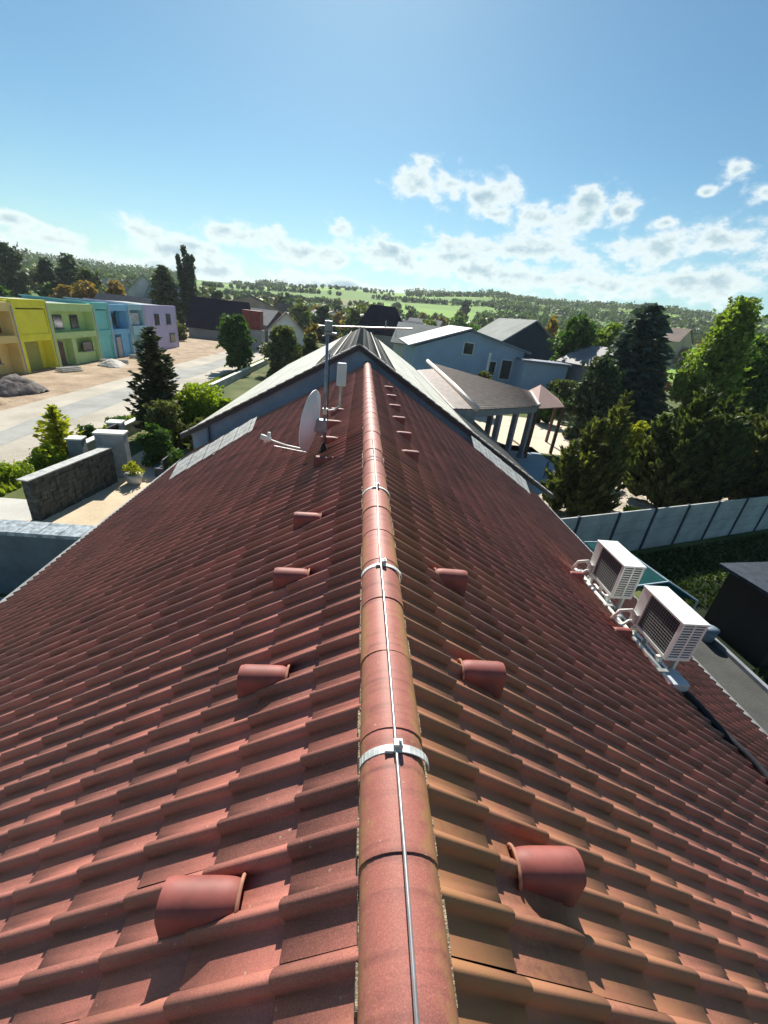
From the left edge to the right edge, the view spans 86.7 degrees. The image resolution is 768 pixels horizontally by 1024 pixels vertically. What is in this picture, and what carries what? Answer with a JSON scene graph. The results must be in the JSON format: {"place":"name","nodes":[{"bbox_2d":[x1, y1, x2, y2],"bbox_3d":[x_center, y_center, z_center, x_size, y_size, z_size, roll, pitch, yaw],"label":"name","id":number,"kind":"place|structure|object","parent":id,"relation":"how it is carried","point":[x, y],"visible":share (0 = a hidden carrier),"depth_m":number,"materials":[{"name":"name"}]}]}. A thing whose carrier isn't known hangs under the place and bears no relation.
{"place":"outdoors","nodes":[
{"label":"outdoors","id":0,"kind":"place"},
{"bbox_2d":[0,302,28,374],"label":"row house","id":1,"kind":"structure","parent":0,"point":[12,358],"depth_m":33.67,"materials":[{"name":"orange paint"}]},
{"bbox_2d":[0,498,30,520],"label":"street pavement","id":2,"kind":"structure","parent":0,"point":[13,509],"depth_m":14.59,"materials":[{"name":"concrete"}]},
{"bbox_2d":[0,297,60,372],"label":"row house","id":3,"kind":"structure","parent":0,"point":[34,326],"depth_m":36.12,"materials":[{"name":"yellow paint"}]},
{"bbox_2d":[24,341,43,369],"bbox_3d":[-31.637,-14.119,36.662,0.100,2.400,1.800,4,26,-5],"label":"door","id":4,"kind":"structure","parent":3,"relation":"in","point":[32,348],"depth_m":36.73,"materials":[{"name":"yellow paint"}]},
{"bbox_2d":[8,297,102,366],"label":"row house","id":5,"kind":"structure","parent":0,"point":[75,333],"depth_m":41.21,"materials":[{"name":"green paint"}]},
{"bbox_2d":[51,315,63,328],"bbox_3d":[-31.532,-18.372,39.275,0.120,1.200,1.400,4,26,-5],"label":"window","id":6,"kind":"structure","parent":5,"relation":"in","point":[57,319],"depth_m":39.24,"materials":[{"name":"grey glass"}]},
{"bbox_2d":[18,294,116,358],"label":"row house","id":7,"kind":"structure","parent":0,"point":[104,327],"depth_m":44.98,"materials":[{"name":"teal paint"}]},
{"bbox_2d":[68,299,134,357],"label":"row house","id":8,"kind":"structure","parent":0,"point":[121,327],"depth_m":48.96,"materials":[{"name":"blue paint"}]},
{"bbox_2d":[63,297,146,354],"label":"row house","id":9,"kind":"structure","parent":0,"point":[137,317],"depth_m":51.44,"materials":[{"name":"paint"}]},
{"bbox_2d":[28,448,189,525],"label":"driveway","id":10,"kind":"structure","parent":0,"point":[97,508],"depth_m":15.64,"materials":[{"name":"concrete"}]},
{"bbox_2d":[16,446,117,520],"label":"stone wall","id":11,"kind":"structure","parent":10,"relation":"on","point":[49,491],"depth_m":15.01,"materials":[{"name":"stone"}]},
{"bbox_2d":[92,429,131,477],"bbox_3d":[-11.739,-2.519,17.732,1.180,2.020,0.580,0,26,-13],"label":"gatepost","id":12,"kind":"object","parent":10,"relation":"on","point":[117,441],"visible":0.58,"depth_m":17.40,"materials":[{"name":"concrete"}]},
{"bbox_2d":[105,419,125,429],"bbox_3d":[-12.347,-3.215,18.977,0.640,2.070,0.580,0,26,-13],"label":"gatepost","id":13,"kind":"object","parent":10,"relation":"on","point":[120,423],"visible":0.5,"depth_m":18.49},
{"bbox_2d":[123,472,142,484],"bbox_3d":[-10.800,-1.444,17.576,0.720,0.420,0.720,4,26,-5],"label":"planter","id":14,"kind":"object","parent":10,"relation":"on","point":[134,480],"visible":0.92,"depth_m":17.37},
{"bbox_2d":[121,461,145,475],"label":"potted shrub","id":15,"kind":"object","parent":14,"relation":"on","point":[132,465],"visible":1,"depth_m":17.30,"materials":[{"name":"green plant"}]},
{"bbox_2d":[131,422,177,466],"bbox_3d":[-10.910,-3.227,19.497,1.660,2.047,1.731,4,26,-5],"label":"gate shrub","id":16,"kind":"object","parent":10,"relation":"on","point":[155,448],"visible":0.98,"depth_m":19.15,"materials":[{"name":"green plant"}]},
{"bbox_2d":[141,398,185,449],"bbox_3d":[-11.517,-4.385,20.983,2.200,2.742,2.404,10,26,7],"label":"bushy tree","id":17,"kind":"object","parent":10,"relation":"on","point":[159,413],"visible":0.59,"depth_m":20.68,"materials":[{"name":"green plant"}]},
{"bbox_2d":[152,448,179,476],"bbox_3d":[-10.130,-2.304,18.972,0.540,0.900,1.800,4,26,-5],"label":"garden bench","id":18,"kind":"object","parent":10,"relation":"on","point":[158,469],"visible":0.52,"depth_m":18.32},
{"bbox_2d":[83,298,179,349],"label":"row house","id":19,"kind":"structure","parent":0,"point":[162,319],"depth_m":58.39,"materials":[{"name":"purple paint"}]},
{"bbox_2d":[0,341,267,464],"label":"road","id":20,"kind":"structure","parent":0,"point":[15,450],"depth_m":27.03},
{"bbox_2d":[0,349,258,445],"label":"asphalt lane","id":21,"kind":"structure","parent":20,"relation":"attached to","point":[80,408],"depth_m":28.36,"materials":[{"name":"asphalt"}]},
{"bbox_2d":[242,309,264,349],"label":"shipping container","id":22,"kind":"object","parent":20,"relation":"on","point":[253,318],"visible":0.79,"depth_m":70.94,"materials":[{"name":"metal"}]},
{"bbox_2d":[180,328,552,498],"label":"gabled house","id":23,"kind":"structure","parent":0,"point":[353,350],"depth_m":14.11,"materials":[{"name":"grey metal"}]},
{"bbox_2d":[417,359,540,458],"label":"terrace roof","id":24,"kind":"structure","parent":23,"relation":"attached to","point":[472,396],"depth_m":25.57,"materials":[{"name":"metal"}]},
{"bbox_2d":[0,340,767,599],"bbox_3d":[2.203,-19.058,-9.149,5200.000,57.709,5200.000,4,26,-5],"label":"ground","id":25,"kind":"structure","parent":0,"point":[234,390],"depth_m":18.97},
{"bbox_2d":[0,519,94,593],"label":"garden wall","id":26,"kind":"structure","parent":25,"relation":"on","point":[28,549],"depth_m":10.24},
{"bbox_2d":[64,435,87,457],"bbox_3d":[-14.227,-2.905,18.924,0.680,1.170,0.580,0,26,-13],"label":"gatepost","id":27,"kind":"object","parent":25,"relation":"on","point":[76,445],"visible":0.6,"depth_m":18.67,"materials":[{"name":"concrete"}]},
{"bbox_2d":[0,331,225,410],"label":"dirt lot","id":28,"kind":"structure","parent":25,"relation":"on","point":[92,374],"depth_m":37.30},
{"bbox_2d":[0,374,49,397],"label":"rubble heap","id":29,"kind":"object","parent":28,"relation":"on","point":[13,385],"visible":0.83,"depth_m":28.55,"materials":[{"name":"gravel"}]},
{"bbox_2d":[49,284,73,298],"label":"tree","id":30,"kind":"object","parent":28,"relation":"on","point":[61,290],"visible":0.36,"depth_m":83.04,"materials":[{"name":"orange plant"}]},
{"bbox_2d":[70,280,97,298],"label":"tree","id":31,"kind":"object","parent":28,"relation":"on","point":[84,289],"visible":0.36,"depth_m":81.15,"materials":[{"name":"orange plant"}]},
{"bbox_2d":[72,267,102,292],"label":"skyline tree","id":32,"kind":"object","parent":28,"relation":"on","point":[84,274],"visible":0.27,"depth_m":95.87,"materials":[{"name":"green plant"}]},
{"bbox_2d":[97,358,125,367],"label":"sand heap","id":33,"kind":"object","parent":28,"relation":"on","point":[111,363],"visible":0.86,"depth_m":42.06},
{"bbox_2d":[105,280,125,295],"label":"tree","id":34,"kind":"object","parent":28,"relation":"on","point":[118,288],"visible":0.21,"depth_m":82.43,"materials":[{"name":"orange plant"}]},
{"bbox_2d":[94,293,156,304],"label":"cottage","id":35,"kind":"structure","parent":28,"relation":"on","point":[105,296],"depth_m":68.58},
{"bbox_2d":[146,264,188,330],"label":"conifer","id":36,"kind":"object","parent":28,"relation":"on","point":[163,283],"visible":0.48,"depth_m":86.05,"materials":[{"name":"green plant"}]},
{"bbox_2d":[177,320,187,340],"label":"yard bush","id":37,"kind":"object","parent":28,"relation":"on","point":[182,335],"visible":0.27,"depth_m":71.89,"materials":[{"name":"green plant"}]},
{"bbox_2d":[175,245,197,317],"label":"poplar","id":38,"kind":"object","parent":28,"relation":"on","point":[185,274],"visible":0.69,"depth_m":93.28,"materials":[{"name":"green plant"}]},
{"bbox_2d":[185,296,250,338],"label":"barn","id":39,"kind":"structure","parent":28,"relation":"on","point":[203,318],"depth_m":81.86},
{"bbox_2d":[251,306,281,340],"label":"cottage","id":40,"kind":"structure","parent":28,"relation":"on","point":[270,317],"depth_m":90.04,"materials":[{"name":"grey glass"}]},
{"bbox_2d":[230,295,284,314],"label":"roof","id":41,"kind":"structure","parent":40,"relation":"attached to","point":[253,301],"depth_m":103.88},
{"bbox_2d":[0,358,265,496],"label":"grass verge","id":42,"kind":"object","parent":25,"relation":"on","point":[19,486],"depth_m":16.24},
{"bbox_2d":[0,460,34,481],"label":"verge shrub","id":43,"kind":"object","parent":42,"relation":"on","point":[6,468],"visible":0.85,"depth_m":16.46,"materials":[{"name":"green plant"}]},
{"bbox_2d":[25,442,67,466],"bbox_3d":[-15.003,-2.480,18.078,1.492,1.087,1.358,-13,32,-35],"label":"verge shrub","id":44,"kind":"object","parent":42,"relation":"on","point":[42,454],"visible":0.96,"depth_m":17.93,"materials":[{"name":"green plant"}]},
{"bbox_2d":[31,404,84,454],"bbox_3d":[-15.230,-3.814,19.092,2.035,2.482,2.365,-2,27,-18],"label":"golden cedar","id":45,"kind":"object","parent":42,"relation":"on","point":[55,432],"visible":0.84,"depth_m":18.78,"materials":[{"name":"green plant"}]},
{"bbox_2d":[76,423,96,438],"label":"verge shrub","id":46,"kind":"object","parent":42,"relation":"on","point":[89,429],"visible":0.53,"depth_m":21.65,"materials":[{"name":"green plant"}]},
{"bbox_2d":[215,313,258,368],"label":"round maple","id":47,"kind":"object","parent":42,"relation":"on","point":[235,340],"visible":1,"depth_m":46.37,"materials":[{"name":"green plant"}]},
{"bbox_2d":[122,326,188,431],"bbox_3d":[-12.697,-7.131,22.625,3.416,5.880,3.137,-4,27,-21],"label":"spruce","id":48,"kind":"object","parent":25,"relation":"on","point":[157,374],"visible":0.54,"depth_m":22.12,"materials":[{"name":"green plant"}]},
{"bbox_2d":[160,449,184,471],"bbox_3d":[-9.572,-2.320,18.794,1.422,1.274,1.571,-5,28,-23],"label":"border shrub","id":49,"kind":"object","parent":25,"relation":"on","point":[176,454],"visible":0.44,"depth_m":18.39,"materials":[{"name":"green plant"}]},
{"bbox_2d":[86,358,269,451],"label":"wall","id":50,"kind":"structure","parent":25,"relation":"on","point":[225,381],"depth_m":38.80,"materials":[{"name":"concrete"}]},
{"bbox_2d":[180,416,207,445],"bbox_3d":[-9.928,-4.196,21.999,1.686,1.837,1.753,2,26,-10],"label":"dark bush","id":51,"kind":"object","parent":25,"relation":"on","point":[188,438],"visible":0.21,"depth_m":21.68,"materials":[{"name":"green plant"}]},
{"bbox_2d":[173,382,224,434],"bbox_3d":[-11.021,-6.080,24.163,3.584,3.193,3.951,-4,27,-21],"label":"lime hedge","id":52,"kind":"object","parent":25,"relation":"on","point":[198,404],"visible":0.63,"depth_m":23.20,"materials":[{"name":"green plant"}]},
{"bbox_2d":[205,397,231,416],"bbox_3d":[-9.085,-5.308,23.576,2.143,2.663,2.387,18,28,22],"label":"lime hedge","id":53,"kind":"object","parent":25,"relation":"on","point":[216,406],"visible":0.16,"depth_m":23.02,"materials":[{"name":"green plant"}]},
{"bbox_2d":[259,324,301,375],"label":"dark bush","id":54,"kind":"object","parent":25,"relation":"on","point":[282,350],"visible":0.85,"depth_m":46.72,"materials":[{"name":"green plant"}]},
{"bbox_2d":[266,312,305,345],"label":"cottage","id":55,"kind":"structure","parent":25,"relation":"on","point":[285,318],"depth_m":86.42,"materials":[{"name":"white paint"}]},
{"bbox_2d":[287,301,313,336],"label":"village tree","id":56,"kind":"object","parent":25,"relation":"on","point":[303,318],"visible":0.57,"depth_m":97.61,"materials":[{"name":"green plant"}]},
{"bbox_2d":[300,331,319,356],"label":"dark bush","id":57,"kind":"object","parent":25,"relation":"on","point":[310,345],"visible":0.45,"depth_m":52.03,"materials":[{"name":"green plant"}]},
{"bbox_2d":[310,304,333,340],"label":"village tree","id":58,"kind":"object","parent":25,"relation":"on","point":[322,313],"visible":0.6,"depth_m":107.19,"materials":[{"name":"green plant"}]},
{"bbox_2d":[318,318,340,342],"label":"village tree","id":59,"kind":"object","parent":25,"relation":"on","point":[332,338],"visible":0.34,"depth_m":97.33,"materials":[{"name":"green plant"}]},
{"bbox_2d":[340,305,364,336],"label":"village tree","id":60,"kind":"object","parent":25,"relation":"on","point":[354,318],"visible":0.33,"depth_m":98.25,"materials":[{"name":"green plant"}]},
{"bbox_2d":[354,304,402,350],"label":"bungalow","id":61,"kind":"object","parent":25,"relation":"on","point":[378,316],"visible":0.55,"depth_m":68.96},
{"bbox_2d":[0,361,767,1023],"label":"brick house","id":62,"kind":"structure","parent":25,"relation":"on","point":[380,711],"depth_m":2.01,"materials":[{"name":"red tile"}]},
{"bbox_2d":[303,319,329,465],"bbox_3d":[-0.874,-1.527,5.361,0.164,1.858,0.440,26,32,35],"label":"antenna mast","id":63,"kind":"object","parent":62,"relation":"on","point":[323,447],"visible":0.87,"depth_m":5.41,"materials":[{"name":"metal"}]},
{"bbox_2d":[260,390,327,452],"bbox_3d":[-1.173,-1.196,5.456,0.878,0.879,0.569,-8,29,-28],"label":"satellite dish","id":64,"kind":"object","parent":63,"relation":"attached to","point":[312,422],"visible":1,"depth_m":5.47,"materials":[{"name":"metal"}]},
{"bbox_2d":[323,362,346,414],"bbox_3d":[-0.658,-1.639,5.434,0.288,0.685,0.077,4,26,-5],"label":"panel antenna","id":65,"kind":"object","parent":63,"relation":"attached to","point":[341,374],"visible":1,"depth_m":5.36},
{"bbox_2d":[319,320,411,337],"bbox_3d":[-0.229,-2.307,5.122,1.171,0.230,0.280,4,26,-5],"label":"rod antenna","id":66,"kind":"object","parent":63,"relation":"attached to","point":[328,326],"visible":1,"depth_m":5.10,"materials":[{"name":"metal"}]},
{"bbox_2d":[571,540,646,621],"bbox_3d":[3.624,1.085,6.702,0.682,0.983,1.020,4,26,-5],"label":"air conditioner","id":67,"kind":"object","parent":62,"relation":"on","point":[615,569],"visible":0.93,"depth_m":6.49,"materials":[{"name":"metal"}]},
{"bbox_2d":[575,568,689,691],"bbox_3d":[3.584,1.623,6.177,0.310,0.149,2.530,4,26,-5],"label":"cable tray","id":68,"kind":"object","parent":62,"relation":"on","point":[675,679],"visible":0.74,"depth_m":5.24,"materials":[{"name":"metal"}]},
{"bbox_2d":[610,585,710,668],"bbox_3d":[3.671,1.640,5.550,0.682,0.977,1.020,4,26,-5],"label":"air conditioner","id":69,"kind":"object","parent":62,"relation":"on","point":[669,624],"visible":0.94,"depth_m":5.35,"materials":[{"name":"metal"}]},
{"bbox_2d":[683,690,767,783],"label":"insulated pipe","id":70,"kind":"object","parent":62,"relation":"on","point":[759,768],"visible":0.83,"depth_m":4.74,"materials":[{"name":"rubber"}]},
{"bbox_2d":[390,322,440,358],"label":"warehouse","id":71,"kind":"structure","parent":25,"relation":"on","point":[398,347],"depth_m":60.50,"materials":[{"name":"metal"}]},
{"bbox_2d":[477,318,555,360],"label":"gabled barn","id":72,"kind":"structure","parent":25,"relation":"on","point":[531,336],"depth_m":60.55,"materials":[{"name":"metal"}]},
{"bbox_2d":[536,391,562,423],"bbox_3d":[15.245,-9.993,38.735,3.067,3.152,3.902,-16,33,-38],"label":"garden bush","id":73,"kind":"object","parent":25,"relation":"on","point":[544,415],"visible":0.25,"depth_m":37.92,"materials":[{"name":"green plant"}]},
{"bbox_2d":[545,315,558,338],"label":"tree","id":74,"kind":"object","parent":25,"relation":"on","point":[552,327],"visible":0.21,"depth_m":64.19,"materials":[{"name":"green plant"}]},
{"bbox_2d":[546,378,579,414],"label":"garden bush","id":75,"kind":"object","parent":25,"relation":"on","point":[563,389],"visible":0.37,"depth_m":42.84,"materials":[{"name":"green plant"}]},
{"bbox_2d":[546,313,602,360],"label":"green tree","id":76,"kind":"object","parent":25,"relation":"on","point":[577,333],"visible":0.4,"depth_m":48.73,"materials":[{"name":"green plant"}]},
{"bbox_2d":[556,345,613,386],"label":"lodge","id":77,"kind":"structure","parent":25,"relation":"on","point":[576,370],"depth_m":46.74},
{"bbox_2d":[592,322,623,346],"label":"green tree","id":78,"kind":"object","parent":25,"relation":"on","point":[606,338],"visible":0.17,"depth_m":50.24,"materials":[{"name":"green plant"}]},
{"bbox_2d":[561,302,676,441],"bbox_3d":[21.055,-12.085,35.323,9.260,10.972,8.828,-11,30,-32],"label":"blue spruce","id":79,"kind":"object","parent":25,"relation":"on","point":[639,358],"visible":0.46,"depth_m":33.47,"materials":[{"name":"green plant"}]},
{"bbox_2d":[536,482,727,517],"bbox_3d":[15.456,-0.850,23.100,18.873,0.001,7.462,-4,28,-22],"label":"gravel bed","id":80,"kind":"object","parent":25,"relation":"on","point":[640,501],"depth_m":21.84,"materials":[{"name":"gravel"}]},
{"bbox_2d":[540,389,634,516],"bbox_3d":[10.126,-2.649,19.025,5.174,5.941,3.505,-17,34,-39],"label":"olive tree","id":81,"kind":"object","parent":80,"relation":"on","point":[585,478],"visible":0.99,"depth_m":18.45,"materials":[{"name":"green plant"}]},
{"bbox_2d":[621,382,753,507],"bbox_3d":[16.609,-3.291,21.194,6.848,6.440,4.187,0,26,-14],"label":"olive tree","id":82,"kind":"object","parent":80,"relation":"on","point":[697,454],"visible":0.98,"depth_m":20.51,"materials":[{"name":"green plant"}]},
{"bbox_2d":[728,406,767,499],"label":"olive tree","id":83,"kind":"object","parent":80,"relation":"on","point":[754,484],"visible":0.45,"depth_m":22.08,"materials":[{"name":"green plant"}]},
{"bbox_2d":[624,420,651,459],"bbox_3d":[17.680,-5.048,29.026,2.544,3.141,2.299,20,28,25],"label":"garden bush","id":84,"kind":"object","parent":25,"relation":"on","point":[639,427],"visible":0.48,"depth_m":28.43,"materials":[{"name":"green plant"}]},
{"bbox_2d":[560,496,767,552],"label":"concrete fence","id":85,"kind":"object","parent":25,"relation":"on","point":[642,529],"visible":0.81,"depth_m":17.09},
{"bbox_2d":[664,295,767,429],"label":"bright maple","id":86,"kind":"object","parent":25,"relation":"on","point":[718,358],"visible":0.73,"depth_m":28.38,"materials":[{"name":"green plant"}]},
{"bbox_2d":[723,332,767,434],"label":"bright maple","id":87,"kind":"object","parent":25,"relation":"on","point":[755,400],"visible":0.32,"depth_m":31.87,"materials":[{"name":"green plant"}]},
{"bbox_2d":[0,0,767,316],"label":"sky","id":88,"kind":"structure","parent":0,"point":[604,151],"materials":[{"name":"blue"}]},
{"bbox_2d":[27,270,767,380],"bbox_3d":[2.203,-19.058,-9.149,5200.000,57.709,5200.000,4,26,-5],"label":"hills","id":89,"kind":"structure","parent":0,"point":[448,310],"depth_m":378.13,"materials":[{"name":"plant"}]},
{"bbox_2d":[0,240,35,297],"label":"skyline tree","id":90,"kind":"object","parent":89,"relation":"on","point":[10,266],"visible":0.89,"depth_m":100.32,"materials":[{"name":"green plant"}]},
{"bbox_2d":[29,256,60,294],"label":"skyline tree","id":91,"kind":"object","parent":89,"relation":"on","point":[45,272],"visible":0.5,"depth_m":101.40,"materials":[{"name":"green plant"}]},
{"bbox_2d":[33,282,57,297],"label":"village tree","id":92,"kind":"object","parent":89,"relation":"on","point":[46,289],"visible":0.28,"depth_m":98.30,"materials":[{"name":"green plant"}]},
{"bbox_2d":[53,252,81,288],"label":"skyline tree","id":93,"kind":"object","parent":89,"relation":"on","point":[66,271],"visible":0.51,"depth_m":99.62,"materials":[{"name":"green plant"}]},
{"bbox_2d":[125,275,148,297],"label":"villa","id":94,"kind":"object","parent":89,"relation":"on","point":[138,287],"visible":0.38,"depth_m":108.92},
{"bbox_2d":[1,247,767,345],"bbox_3d":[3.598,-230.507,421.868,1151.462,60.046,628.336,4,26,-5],"label":"woodland","id":95,"kind":"object","parent":89,"relation":"on","point":[128,275],"visible":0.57,"depth_m":378.35,"materials":[{"name":"plant"}]},
{"bbox_2d":[459,299,472,319],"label":"hilltop tree","id":96,"kind":"object","parent":89,"relation":"on","point":[465,308],"visible":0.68,"depth_m":269.30,"materials":[{"name":"green plant"}]},
{"bbox_2d":[654,327,693,366],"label":"villa","id":97,"kind":"object","parent":89,"relation":"on","point":[680,338],"visible":0.4,"depth_m":136.91,"materials":[{"name":"paint"}]},
{"bbox_2d":[399,325,572,392],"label":"blue house","id":98,"kind":"structure","parent":0,"point":[468,350],"depth_m":47.09,"materials":[{"name":"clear paint"}]},
{"bbox_2d":[462,342,474,355],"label":"window","id":99,"kind":"structure","parent":98,"relation":"in","point":[468,347],"depth_m":46.86,"materials":[{"name":"black glass"}]},
{"bbox_2d":[498,359,513,379],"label":"window","id":100,"kind":"structure","parent":98,"relation":"in","point":[506,365],"depth_m":48.06,"materials":[{"name":"black glass"}]},
{"bbox_2d":[474,416,579,454],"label":"sunny terrace","id":101,"kind":"structure","parent":0,"point":[538,443],"depth_m":34.14,"materials":[{"name":"concrete"}]},
{"bbox_2d":[524,384,564,457],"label":"garden pavilion","id":102,"kind":"structure","parent":101,"relation":"on","point":[546,398],"depth_m":27.93,"materials":[{"name":"brown wood"}]},
{"bbox_2d":[561,353,625,438],"bbox_3d":[16.944,-9.043,32.786,4.382,6.988,3.937,8,26,2],"label":"grey shrub tree","id":103,"kind":"object","parent":101,"relation":"on","point":[600,400],"visible":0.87,"depth_m":32.25,"materials":[{"name":"green plant"}]},
{"bbox_2d":[499,444,554,492],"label":"patio","id":104,"kind":"structure","parent":0,"point":[533,463],"depth_m":26.57,"materials":[{"name":"concrete"}]},
{"bbox_2d":[637,533,767,684],"bbox_3d":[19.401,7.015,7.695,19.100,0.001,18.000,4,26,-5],"label":"lawn","id":105,"kind":"structure","parent":0,"point":[744,659],"depth_m":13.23,"materials":[{"name":"plant"}]},
{"bbox_2d":[704,562,767,665],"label":"garden shed","id":106,"kind":"structure","parent":105,"relation":"on","point":[736,615],"depth_m":11.68,"materials":[{"name":"brown wood"}]},
{"bbox_2d":[713,638,767,693],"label":"kerb","id":107,"kind":"structure","parent":105,"relation":"on","point":[752,675],"depth_m":11.08,"materials":[{"name":"concrete"}]},
{"bbox_2d":[692,640,767,733],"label":"side path","id":108,"kind":"structure","parent":0,"point":[747,693],"depth_m":10.61,"materials":[{"name":"concrete"}]},
{"bbox_2d":[584,541,698,609],"bbox_3d":[7.273,2.289,12.151,1.610,2.142,2.840,2,26,-10],"label":"teal canopy","id":109,"kind":"object","parent":108,"relation":"on","point":[651,576],"visible":0.36,"depth_m":10.85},
{"bbox_2d":[702,624,719,643],"bbox_3d":[9.534,3.582,11.943,0.390,0.430,0.400,4,26,-5],"label":"water tub","id":110,"kind":"object","parent":108,"relation":"on","point":[711,634],"visible":0.69,"depth_m":11.81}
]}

